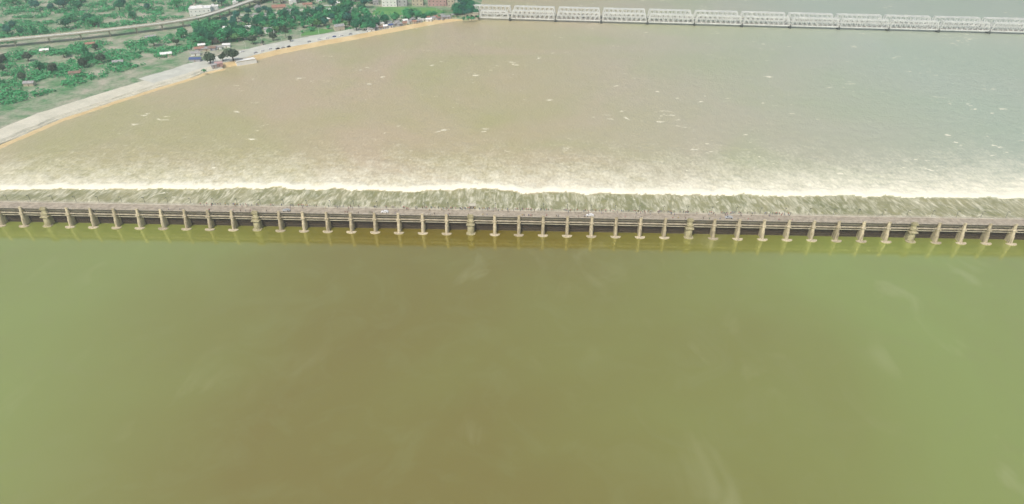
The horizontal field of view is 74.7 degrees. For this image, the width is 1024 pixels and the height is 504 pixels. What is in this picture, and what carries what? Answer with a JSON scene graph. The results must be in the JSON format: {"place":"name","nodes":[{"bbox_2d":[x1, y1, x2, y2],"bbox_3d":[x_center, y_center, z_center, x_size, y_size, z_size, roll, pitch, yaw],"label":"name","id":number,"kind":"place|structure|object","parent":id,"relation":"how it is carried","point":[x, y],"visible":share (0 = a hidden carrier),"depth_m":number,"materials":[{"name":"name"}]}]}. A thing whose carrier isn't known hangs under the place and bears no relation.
{"place":"outdoors","nodes":[
{"label":"outdoors","id":0,"kind":"place"},
{"bbox_2d":[0,0,481,128],"bbox_3d":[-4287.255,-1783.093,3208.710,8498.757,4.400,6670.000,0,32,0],"label":"ground","id":1,"kind":"structure","parent":0,"point":[17,111],"depth_m":751.69,"materials":[{"name":"green plant"}]},
{"bbox_2d":[1,24,10,32],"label":"tree","id":2,"kind":"object","parent":1,"relation":"on","point":[5,27],"visible":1,"depth_m":777.45,"materials":[{"name":"green plant"}]},
{"bbox_2d":[15,72,25,78],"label":"tree","id":3,"kind":"object","parent":1,"relation":"on","point":[21,75],"visible":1,"depth_m":641.43,"materials":[{"name":"green plant"}]},
{"bbox_2d":[16,27,25,33],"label":"tree","id":4,"kind":"object","parent":1,"relation":"on","point":[20,30],"visible":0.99,"depth_m":779.84,"materials":[{"name":"green plant"}]},
{"bbox_2d":[21,52,31,60],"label":"tree","id":5,"kind":"object","parent":1,"relation":"on","point":[28,56],"visible":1,"depth_m":693.51,"materials":[{"name":"green plant"}]},
{"bbox_2d":[22,80,35,86],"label":"hut","id":6,"kind":"object","parent":1,"relation":"on","point":[29,83],"visible":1,"depth_m":629.22,"materials":[{"name":"grey metal"}]},
{"bbox_2d":[27,25,37,33],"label":"tree","id":7,"kind":"object","parent":1,"relation":"on","point":[31,30],"visible":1,"depth_m":778.91,"materials":[{"name":"green plant"}]},
{"bbox_2d":[27,0,39,7],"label":"tree","id":8,"kind":"object","parent":1,"relation":"on","point":[32,3],"visible":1,"depth_m":884.04,"materials":[{"name":"green plant"}]},
{"bbox_2d":[32,60,43,70],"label":"tree","id":9,"kind":"object","parent":1,"relation":"on","point":[35,64],"visible":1,"depth_m":665.67,"materials":[{"name":"green plant"}]},
{"bbox_2d":[39,25,48,33],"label":"tree","id":10,"kind":"object","parent":1,"relation":"on","point":[44,29],"visible":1,"depth_m":780.49,"materials":[{"name":"green plant"}]},
{"bbox_2d":[47,63,57,70],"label":"tree","id":11,"kind":"object","parent":1,"relation":"on","point":[52,67],"visible":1,"depth_m":657.22,"materials":[{"name":"green plant"}]},
{"bbox_2d":[55,48,69,57],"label":"tree","id":12,"kind":"object","parent":1,"relation":"on","point":[62,51],"visible":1,"depth_m":704.09,"materials":[{"name":"green plant"}]},
{"bbox_2d":[56,0,68,9],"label":"tree","id":13,"kind":"object","parent":1,"relation":"on","point":[62,2],"visible":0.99,"depth_m":880.82,"materials":[{"name":"green plant"}]},
{"bbox_2d":[55,17,72,26],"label":"tree","id":14,"kind":"object","parent":1,"relation":"on","point":[65,21],"visible":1,"depth_m":800.69,"materials":[{"name":"green plant"}]},
{"bbox_2d":[64,12,76,19],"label":"tree","id":15,"kind":"object","parent":1,"relation":"on","point":[70,15],"visible":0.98,"depth_m":833.52,"materials":[{"name":"green plant"}]},
{"bbox_2d":[68,70,80,76],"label":"hut","id":16,"kind":"object","parent":1,"relation":"on","point":[72,73],"visible":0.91,"depth_m":654.79,"materials":[{"name":"brown metal"}]},
{"bbox_2d":[69,0,82,10],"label":"tree","id":17,"kind":"object","parent":1,"relation":"on","point":[77,3],"visible":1,"depth_m":879.89,"materials":[{"name":"green plant"}]},
{"bbox_2d":[71,42,88,54],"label":"tree","id":18,"kind":"object","parent":1,"relation":"on","point":[79,48],"visible":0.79,"depth_m":699.13,"materials":[{"name":"green plant"}]},
{"bbox_2d":[77,57,86,67],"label":"tree","id":19,"kind":"object","parent":1,"relation":"on","point":[81,61],"visible":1,"depth_m":672.48,"materials":[{"name":"green plant"}]},
{"bbox_2d":[80,49,92,60],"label":"tree","id":20,"kind":"object","parent":1,"relation":"on","point":[85,54],"visible":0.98,"depth_m":690.26,"materials":[{"name":"green plant"}]},
{"bbox_2d":[81,13,92,23],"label":"tree","id":21,"kind":"object","parent":1,"relation":"on","point":[84,16],"visible":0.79,"depth_m":816.15,"materials":[{"name":"green plant"}]},
{"bbox_2d":[85,16,101,25],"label":"tree","id":22,"kind":"object","parent":1,"relation":"on","point":[94,19],"visible":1,"depth_m":813.05,"materials":[{"name":"green plant"}]},
{"bbox_2d":[94,53,105,61],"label":"tree","id":23,"kind":"object","parent":1,"relation":"on","point":[100,56],"visible":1,"depth_m":687.97,"materials":[{"name":"green plant"}]},
{"bbox_2d":[0,66,222,144],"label":"ghat steps","id":24,"kind":"structure","parent":1,"relation":"on","point":[15,130],"depth_m":586.42,"materials":[{"name":"beige concrete"}]},
{"bbox_2d":[214,61,222,66],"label":"hut","id":25,"kind":"object","parent":24,"relation":"on","point":[219,63],"visible":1,"depth_m":682.96,"materials":[{"name":"brown metal"}]},
{"bbox_2d":[0,68,224,148],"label":"sand edge","id":26,"kind":"object","parent":1,"relation":"on","point":[3,145],"visible":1,"depth_m":586.55,"materials":[{"name":"beige sand"}]},
{"bbox_2d":[112,0,123,9],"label":"tree","id":27,"kind":"object","parent":1,"relation":"on","point":[118,4],"visible":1,"depth_m":883.33,"materials":[{"name":"green plant"}]},
{"bbox_2d":[0,0,260,45],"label":"flyover","id":28,"kind":"object","parent":1,"relation":"on","point":[162,23],"visible":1,"depth_m":786.60,"materials":[{"name":"concrete"}]},
{"bbox_2d":[128,11,136,19],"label":"tree","id":29,"kind":"object","parent":1,"relation":"on","point":[132,13],"visible":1,"depth_m":844.14,"materials":[{"name":"green plant"}]},
{"bbox_2d":[145,35,159,45],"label":"tree","id":30,"kind":"object","parent":1,"relation":"on","point":[152,40],"visible":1,"depth_m":739.18,"materials":[{"name":"green plant"}]},
{"bbox_2d":[159,51,171,56],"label":"hut","id":31,"kind":"object","parent":1,"relation":"on","point":[164,53],"visible":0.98,"depth_m":710.50,"materials":[{"name":"white metal"}]},
{"bbox_2d":[169,0,181,7],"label":"tree","id":32,"kind":"object","parent":1,"relation":"on","point":[174,2],"visible":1,"depth_m":897.21,"materials":[{"name":"green plant"}]},
{"bbox_2d":[176,27,187,37],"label":"tree","id":33,"kind":"object","parent":1,"relation":"on","point":[181,31],"visible":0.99,"depth_m":768.16,"materials":[{"name":"green plant"}]},
{"bbox_2d":[188,57,201,61],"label":"hut","id":34,"kind":"object","parent":1,"relation":"on","point":[194,59],"visible":1,"depth_m":694.94,"materials":[{"name":"blue metal"}]},
{"bbox_2d":[190,34,199,41],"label":"tree","id":35,"kind":"object","parent":1,"relation":"on","point":[194,36],"visible":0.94,"depth_m":750.76,"materials":[{"name":"green plant"}]},
{"bbox_2d":[190,51,200,55],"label":"hut","id":36,"kind":"object","parent":1,"relation":"on","point":[195,53],"visible":1,"depth_m":713.59,"materials":[{"name":"grey metal"}]},
{"bbox_2d":[190,20,200,28],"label":"tree","id":37,"kind":"object","parent":1,"relation":"on","point":[195,23],"visible":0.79,"depth_m":788.31,"materials":[{"name":"green plant"}]},
{"bbox_2d":[193,26,202,35],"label":"tree","id":38,"kind":"object","parent":1,"relation":"on","point":[197,28],"visible":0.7,"depth_m":771.01,"materials":[{"name":"green plant"}]},
{"bbox_2d":[188,5,212,16],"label":"building","id":39,"kind":"structure","parent":1,"relation":"on","point":[196,10],"depth_m":862.41,"materials":[{"name":"white concrete"}]},
{"bbox_2d":[196,36,204,42],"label":"tree","id":40,"kind":"object","parent":1,"relation":"on","point":[201,39],"visible":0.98,"depth_m":746.25,"materials":[{"name":"green plant"}]},
{"bbox_2d":[197,28,207,35],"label":"tree","id":41,"kind":"object","parent":1,"relation":"on","point":[203,30],"visible":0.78,"depth_m":765.53,"materials":[{"name":"green plant"}]},
{"bbox_2d":[200,19,210,26],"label":"tree","id":42,"kind":"object","parent":1,"relation":"on","point":[204,21],"visible":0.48,"depth_m":792.57,"materials":[{"name":"green plant"}]},
{"bbox_2d":[203,31,213,44],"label":"tree","id":43,"kind":"object","parent":1,"relation":"on","point":[209,36],"visible":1,"depth_m":743.34,"materials":[{"name":"green plant"}]},
{"bbox_2d":[203,52,215,63],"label":"tree","id":44,"kind":"object","parent":1,"relation":"on","point":[208,56],"visible":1,"depth_m":684.72,"materials":[{"name":"green plant"}]},
{"bbox_2d":[207,46,215,50],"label":"hut","id":45,"kind":"object","parent":1,"relation":"on","point":[212,48],"visible":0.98,"depth_m":730.37,"materials":[{"name":"brown metal"}]},
{"bbox_2d":[206,23,219,33],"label":"tree","id":46,"kind":"object","parent":1,"relation":"on","point":[212,27],"visible":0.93,"depth_m":774.51,"materials":[{"name":"green plant"}]},
{"bbox_2d":[211,4,218,10],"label":"building","id":47,"kind":"structure","parent":1,"relation":"on","point":[215,7],"depth_m":879.28,"materials":[{"name":"white concrete"}]},
{"bbox_2d":[213,29,227,43],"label":"tree","id":48,"kind":"object","parent":1,"relation":"on","point":[217,34],"visible":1,"depth_m":747.53,"materials":[{"name":"green plant"}]},
{"bbox_2d":[222,43,230,47],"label":"hut","id":49,"kind":"object","parent":1,"relation":"on","point":[225,45],"visible":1,"depth_m":740.49,"materials":[{"name":"white metal"}]},
{"bbox_2d":[223,28,234,40],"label":"tree","id":50,"kind":"object","parent":1,"relation":"on","point":[229,32],"visible":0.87,"depth_m":755.37,"materials":[{"name":"green plant"}]},
{"bbox_2d":[222,48,238,60],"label":"tree","id":51,"kind":"object","parent":1,"relation":"on","point":[230,52],"visible":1,"depth_m":689.71,"materials":[{"name":"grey plant"}]},
{"bbox_2d":[230,33,239,38],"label":"tree","id":52,"kind":"object","parent":1,"relation":"on","point":[234,35],"visible":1,"depth_m":755.81,"materials":[{"name":"green plant"}]},
{"bbox_2d":[0,0,477,104],"bbox_3d":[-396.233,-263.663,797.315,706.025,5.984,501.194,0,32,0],"label":"shrubbery","id":53,"kind":"object","parent":1,"relation":"on","point":[10,93],"visible":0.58,"depth_m":750.29,"materials":[{"name":"green plant"}]},
{"bbox_2d":[237,29,248,39],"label":"tree","id":54,"kind":"object","parent":1,"relation":"on","point":[242,33],"visible":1,"depth_m":761.63,"materials":[{"name":"green plant"}]},
{"bbox_2d":[234,56,256,65],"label":"viewing platform","id":55,"kind":"structure","parent":1,"relation":"on","point":[245,61],"depth_m":697.55,"materials":[{"name":"concrete"}]},
{"bbox_2d":[240,14,251,24],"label":"tree","id":56,"kind":"object","parent":1,"relation":"on","point":[245,18],"visible":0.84,"depth_m":812.25,"materials":[{"name":"green plant"}]},
{"bbox_2d":[247,27,255,35],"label":"tree","id":57,"kind":"object","parent":1,"relation":"on","point":[252,31],"visible":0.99,"depth_m":771.44,"materials":[{"name":"green plant"}]},
{"bbox_2d":[247,36,256,43],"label":"tree","id":58,"kind":"object","parent":1,"relation":"on","point":[252,38],"visible":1,"depth_m":747.74,"materials":[{"name":"green plant"}]},
{"bbox_2d":[247,16,262,26],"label":"tree","id":59,"kind":"object","parent":1,"relation":"on","point":[256,20],"visible":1,"depth_m":801.13,"materials":[{"name":"green plant"}]},
{"bbox_2d":[263,27,275,33],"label":"hut","id":60,"kind":"object","parent":1,"relation":"on","point":[265,29],"visible":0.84,"depth_m":790.43,"materials":[{"name":"grey metal"}]},
{"bbox_2d":[268,13,276,20],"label":"tree","id":61,"kind":"object","parent":1,"relation":"on","point":[271,16],"visible":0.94,"depth_m":822.20,"materials":[{"name":"green plant"}]},
{"bbox_2d":[269,32,276,38],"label":"tree","id":62,"kind":"object","parent":1,"relation":"on","point":[272,35],"visible":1,"depth_m":761.32,"materials":[{"name":"green plant"}]},
{"bbox_2d":[270,19,278,26],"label":"tree","id":63,"kind":"object","parent":1,"relation":"on","point":[273,23],"visible":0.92,"depth_m":795.72,"materials":[{"name":"green plant"}]},
{"bbox_2d":[271,4,285,9],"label":"hut","id":64,"kind":"object","parent":1,"relation":"on","point":[278,6],"visible":0.89,"depth_m":893.02,"materials":[{"name":"pink ceramic"}]},
{"bbox_2d":[275,19,288,26],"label":"tree","id":65,"kind":"object","parent":1,"relation":"on","point":[281,23],"visible":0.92,"depth_m":796.48,"materials":[{"name":"green plant"}]},
{"bbox_2d":[276,7,289,15],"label":"tree","id":66,"kind":"object","parent":1,"relation":"on","point":[283,12],"visible":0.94,"depth_m":831.67,"materials":[{"name":"green plant"}]},
{"bbox_2d":[282,24,288,34],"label":"tree","id":67,"kind":"object","parent":1,"relation":"on","point":[284,29],"visible":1,"depth_m":769.27,"materials":[{"name":"green plant"}]},
{"bbox_2d":[287,17,295,22],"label":"tree","id":68,"kind":"object","parent":1,"relation":"on","point":[291,20],"visible":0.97,"depth_m":815.56,"materials":[{"name":"green plant"}]},
{"bbox_2d":[290,10,301,19],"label":"tree","id":69,"kind":"object","parent":1,"relation":"on","point":[293,12],"visible":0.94,"depth_m":839.53,"materials":[{"name":"green plant"}]},
{"bbox_2d":[295,14,303,23],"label":"tree","id":70,"kind":"object","parent":1,"relation":"on","point":[300,18],"visible":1,"depth_m":822.23,"materials":[{"name":"green plant"}]},
{"bbox_2d":[303,4,311,14],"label":"tree","id":71,"kind":"object","parent":1,"relation":"on","point":[306,10],"visible":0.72,"depth_m":857.39,"materials":[{"name":"green plant"}]},
{"bbox_2d":[302,2,312,7],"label":"hut","id":72,"kind":"object","parent":1,"relation":"on","point":[309,4],"visible":0.69,"depth_m":901.70,"materials":[{"name":"pink ceramic"}]},
{"bbox_2d":[305,16,317,25],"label":"tree","id":73,"kind":"object","parent":1,"relation":"on","point":[309,20],"visible":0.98,"depth_m":812.26,"materials":[{"name":"green plant"}]},
{"bbox_2d":[309,8,316,16],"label":"tree","id":74,"kind":"object","parent":1,"relation":"on","point":[312,11],"visible":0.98,"depth_m":847.16,"materials":[{"name":"green plant"}]},
{"bbox_2d":[313,19,320,26],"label":"tree","id":75,"kind":"object","parent":1,"relation":"on","point":[316,22],"visible":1,"depth_m":811.17,"materials":[{"name":"green plant"}]},
{"bbox_2d":[319,17,328,25],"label":"tree","id":76,"kind":"object","parent":1,"relation":"on","point":[323,20],"visible":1,"depth_m":818.38,"materials":[{"name":"green plant"}]},
{"bbox_2d":[322,6,334,13],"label":"tree","id":77,"kind":"object","parent":1,"relation":"on","point":[330,10],"visible":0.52,"depth_m":841.66,"materials":[{"name":"green plant"}]},
{"bbox_2d":[327,0,336,5],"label":"tree","id":78,"kind":"object","parent":1,"relation":"on","point":[332,2],"visible":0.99,"depth_m":887.62,"materials":[{"name":"green plant"}]},
{"bbox_2d":[332,19,340,24],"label":"tree","id":79,"kind":"object","parent":1,"relation":"on","point":[335,21],"visible":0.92,"depth_m":810.74,"materials":[{"name":"green plant"}]},
{"bbox_2d":[332,23,344,30],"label":"hut","id":80,"kind":"object","parent":1,"relation":"on","point":[340,26],"visible":1,"depth_m":801.95,"materials":[{"name":"grey metal"}]},
{"bbox_2d":[334,7,348,13],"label":"tree","id":81,"kind":"object","parent":1,"relation":"on","point":[344,9],"visible":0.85,"depth_m":849.28,"materials":[{"name":"green plant"}]},
{"bbox_2d":[341,12,351,25],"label":"tree","id":82,"kind":"object","parent":1,"relation":"on","point":[347,16],"visible":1,"depth_m":815.06,"materials":[{"name":"green plant"}]},
{"bbox_2d":[343,0,354,6],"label":"tree","id":83,"kind":"object","parent":1,"relation":"on","point":[351,3],"visible":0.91,"depth_m":883.56,"materials":[{"name":"green plant"}]},
{"bbox_2d":[350,21,358,29],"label":"tree","id":84,"kind":"object","parent":1,"relation":"on","point":[355,24],"visible":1,"depth_m":798.65,"materials":[{"name":"green plant"}]},
{"bbox_2d":[356,17,364,27],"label":"tree","id":85,"kind":"object","parent":1,"relation":"on","point":[360,20],"visible":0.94,"depth_m":806.78,"materials":[{"name":"green plant"}]},
{"bbox_2d":[357,6,367,13],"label":"tree","id":86,"kind":"object","parent":1,"relation":"on","point":[361,8],"visible":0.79,"depth_m":855.33,"materials":[{"name":"green plant"}]},
{"bbox_2d":[366,22,375,27],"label":"tree","id":87,"kind":"object","parent":1,"relation":"on","point":[370,24],"visible":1,"depth_m":798.14,"materials":[{"name":"green plant"}]},
{"bbox_2d":[377,14,388,21],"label":"tree","id":88,"kind":"object","parent":1,"relation":"on","point":[384,17],"visible":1,"depth_m":820.67,"materials":[{"name":"green plant"}]},
{"bbox_2d":[382,0,397,6],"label":"building","id":89,"kind":"structure","parent":1,"relation":"on","point":[389,3],"depth_m":908.85,"materials":[{"name":"white concrete"}]},
{"bbox_2d":[391,12,399,19],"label":"tree","id":90,"kind":"object","parent":1,"relation":"on","point":[395,15],"visible":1,"depth_m":836.37,"materials":[{"name":"green plant"}]},
{"bbox_2d":[397,0,407,5],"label":"building","id":91,"kind":"structure","parent":1,"relation":"on","point":[402,2],"depth_m":911.55,"materials":[{"name":"grey concrete"}]},
{"bbox_2d":[401,8,409,17],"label":"tree","id":92,"kind":"object","parent":1,"relation":"on","point":[405,10],"visible":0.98,"depth_m":844.93,"materials":[{"name":"green plant"}]},
{"bbox_2d":[413,10,421,17],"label":"tree","id":93,"kind":"object","parent":1,"relation":"on","point":[416,13],"visible":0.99,"depth_m":841.40,"materials":[{"name":"green plant"}]},
{"bbox_2d":[412,0,423,5],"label":"building","id":94,"kind":"structure","parent":1,"relation":"on","point":[417,2],"depth_m":914.70,"materials":[{"name":"beige concrete"}]},
{"bbox_2d":[428,0,446,5],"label":"building","id":95,"kind":"structure","parent":1,"relation":"on","point":[437,2],"depth_m":911.49,"materials":[{"name":"pink concrete"}]},
{"bbox_2d":[447,0,454,6],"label":"building","id":96,"kind":"structure","parent":1,"relation":"on","point":[450,3],"depth_m":908.83,"materials":[{"name":"beige concrete"}]},
{"bbox_2d":[451,2,462,9],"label":"tree","id":97,"kind":"object","parent":1,"relation":"on","point":[456,5],"visible":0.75,"depth_m":867.00,"materials":[{"name":"green plant"}]},
{"bbox_2d":[453,7,462,14],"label":"tree","id":98,"kind":"object","parent":1,"relation":"on","point":[457,11],"visible":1,"depth_m":854.24,"materials":[{"name":"green plant"}]},
{"bbox_2d":[464,3,473,9],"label":"tree","id":99,"kind":"object","parent":1,"relation":"on","point":[469,6],"visible":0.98,"depth_m":867.90,"materials":[{"name":"green plant"}]},
{"bbox_2d":[139,25,388,82],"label":"riverside road","id":100,"kind":"structure","parent":0,"point":[175,72],"depth_m":727.82,"materials":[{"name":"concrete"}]},
{"bbox_2d":[300,29,332,35],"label":"lawn","id":101,"kind":"structure","parent":0,"point":[320,31],"depth_m":795.25,"materials":[{"name":"green plant"}]},
{"bbox_2d":[222,17,462,68],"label":"sand bank","id":102,"kind":"structure","parent":0,"point":[317,44],"depth_m":773.00,"materials":[{"name":"beige sand"}]},
{"bbox_2d":[372,7,442,15],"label":"grass field","id":103,"kind":"structure","parent":0,"point":[387,10],"depth_m":896.03,"materials":[{"name":"green plant"}]},
{"bbox_2d":[0,221,1023,503],"bbox_3d":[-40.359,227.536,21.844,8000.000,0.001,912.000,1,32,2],"label":"upstream water","id":104,"kind":"structure","parent":0,"point":[220,365],"depth_m":299.52,"materials":[{"name":"green liquid"}]},
{"bbox_2d":[0,0,1023,226],"bbox_3d":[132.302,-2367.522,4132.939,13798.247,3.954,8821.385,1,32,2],"label":"downstream water","id":105,"kind":"structure","parent":0,"point":[512,114],"depth_m":558.40,"materials":[{"name":"beige liquid"}]},
{"bbox_2d":[0,195,1023,245],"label":"barrage","id":106,"kind":"object","parent":105,"relation":"in","point":[910,228],"visible":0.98,"depth_m":398.27,"materials":[{"name":"concrete"}]},
{"bbox_2d":[436,9,1023,33],"bbox_3d":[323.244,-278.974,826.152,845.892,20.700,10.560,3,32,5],"label":"railway bridge","id":107,"kind":"structure","parent":105,"relation":"in","point":[839,26],"depth_m":824.04,"materials":[{"name":"grey concrete"}]},
{"bbox_2d":[443,4,1023,28],"bbox_3d":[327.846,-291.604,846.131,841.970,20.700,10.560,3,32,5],"label":"railway bridge","id":108,"kind":"structure","parent":105,"relation":"in","point":[447,10],"depth_m":844.82,"materials":[{"name":"silver metal"}]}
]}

